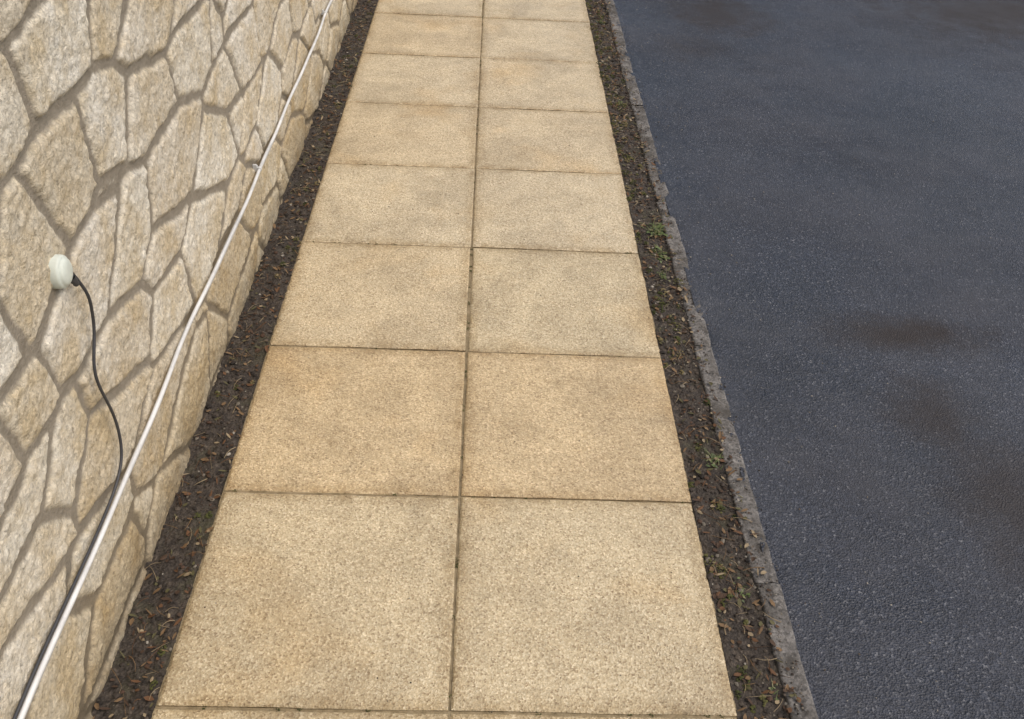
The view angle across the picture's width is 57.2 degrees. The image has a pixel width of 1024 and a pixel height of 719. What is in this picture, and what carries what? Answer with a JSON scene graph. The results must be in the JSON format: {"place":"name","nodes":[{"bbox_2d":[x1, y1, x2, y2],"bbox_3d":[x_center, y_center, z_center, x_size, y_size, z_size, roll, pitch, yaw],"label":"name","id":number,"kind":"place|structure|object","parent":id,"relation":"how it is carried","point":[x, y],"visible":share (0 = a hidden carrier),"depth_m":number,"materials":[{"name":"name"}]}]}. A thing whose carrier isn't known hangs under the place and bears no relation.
{"place":"outdoors","nodes":[
{"label":"outdoors","id":0,"kind":"place"},
{"bbox_2d":[91,0,377,718],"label":"soil strip","id":1,"kind":"object","parent":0,"point":[168,578],"visible":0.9,"depth_m":2.50,"materials":[{"name":"brown soil"}]},
{"bbox_2d":[93,0,800,718],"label":"leaf litter","id":2,"kind":"object","parent":1,"relation":"on","point":[717,594],"visible":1,"depth_m":2.53,"materials":[{"name":"brown plant"}]},
{"bbox_2d":[151,0,737,718],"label":"paved path","id":3,"kind":"structure","parent":0,"point":[319,566],"depth_m":2.56,"materials":[{"name":"beige concrete"}]},
{"bbox_2d":[149,0,767,717],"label":"moss","id":4,"kind":"object","parent":3,"relation":"on","point":[719,566],"visible":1,"depth_m":3.09,"materials":[{"name":"green plant"}]},
{"bbox_2d":[585,0,790,718],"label":"soil strip","id":5,"kind":"object","parent":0,"point":[738,634],"visible":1,"depth_m":2.56,"materials":[{"name":"brown soil"}]},
{"bbox_2d":[641,217,674,236],"bbox_3d":[0.527,-0.495,3.475,0.155,0.033,0.127,2,39,-2],"label":"weed plant","id":6,"kind":"object","parent":5,"relation":"on","point":[659,226],"visible":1,"depth_m":3.47,"materials":[{"name":"green plant"}]},
{"bbox_2d":[653,269,669,281],"bbox_3d":[0.514,-0.293,3.231,0.059,0.019,0.074,2,39,-2],"label":"weed plant","id":7,"kind":"object","parent":5,"relation":"on","point":[664,276],"visible":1,"depth_m":3.24,"materials":[{"name":"green plant"}]},
{"bbox_2d":[655,244,669,262],"bbox_3d":[0.532,-0.382,3.348,0.081,0.025,0.102,19,41,19],"label":"weed plant","id":8,"kind":"object","parent":5,"relation":"on","point":[661,255],"visible":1,"depth_m":3.34,"materials":[{"name":"green plant"}]},
{"bbox_2d":[702,447,726,469],"bbox_3d":[0.548,0.265,2.536,0.074,0.021,0.073,2,39,-2],"label":"weed plant","id":9,"kind":"object","parent":5,"relation":"on","point":[712,455],"visible":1,"depth_m":2.54,"materials":[{"name":"green plant"}]},
{"bbox_2d":[732,577,752,602],"bbox_3d":[0.539,0.540,2.204,0.050,0.012,0.077,20,41,20],"label":"weed plant","id":10,"kind":"object","parent":5,"relation":"on","point":[742,592],"visible":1,"depth_m":2.20,"materials":[{"name":"green plant"}]},
{"bbox_2d":[768,679,778,699],"bbox_3d":[0.560,0.701,2.000,0.027,0.012,0.044,17,40,16],"label":"weed plant","id":11,"kind":"object","parent":5,"relation":"on","point":[771,688],"visible":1,"depth_m":2.00,"materials":[{"name":"green plant"}]},
{"bbox_2d":[613,0,1023,718],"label":"tarmac driveway","id":12,"kind":"structure","parent":0,"point":[913,388],"depth_m":3.18,"materials":[{"name":"grey asphalt"}]},
{"bbox_2d":[96,0,1022,718],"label":"gravel","id":13,"kind":"structure","parent":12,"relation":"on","point":[210,498],"depth_m":2.68,"materials":[{"name":"grey gravel"}]},
{"label":"ground","id":14,"kind":"structure","parent":0,"visible":0},
{"bbox_2d":[0,0,357,718],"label":"stone wall","id":15,"kind":"structure","parent":14,"relation":"on","point":[136,138],"depth_m":1.94,"materials":[{"name":"beige stone"}]},
{"bbox_2d":[48,254,78,288],"bbox_3d":[-0.804,-0.152,1.673,0.037,0.074,0.057,2,39,-2],"label":"junction box","id":16,"kind":"object","parent":15,"relation":"attached to","point":[61,270],"visible":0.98,"depth_m":1.65,"materials":[{"name":"white plastic"}]},
{"bbox_2d":[12,272,122,718],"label":"black cable","id":17,"kind":"object","parent":15,"relation":"attached to","point":[39,659],"visible":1,"depth_m":1.79,"materials":[{"name":"rubber"}]},
{"bbox_2d":[17,0,332,718],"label":"white cable","id":18,"kind":"object","parent":15,"relation":"attached to","point":[58,631],"visible":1,"depth_m":2.08,"materials":[{"name":"plastic"}]},
{"bbox_2d":[603,0,817,718],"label":"kerb","id":19,"kind":"structure","parent":14,"relation":"on","point":[789,653],"depth_m":2.56,"materials":[{"name":"concrete"}]}
]}

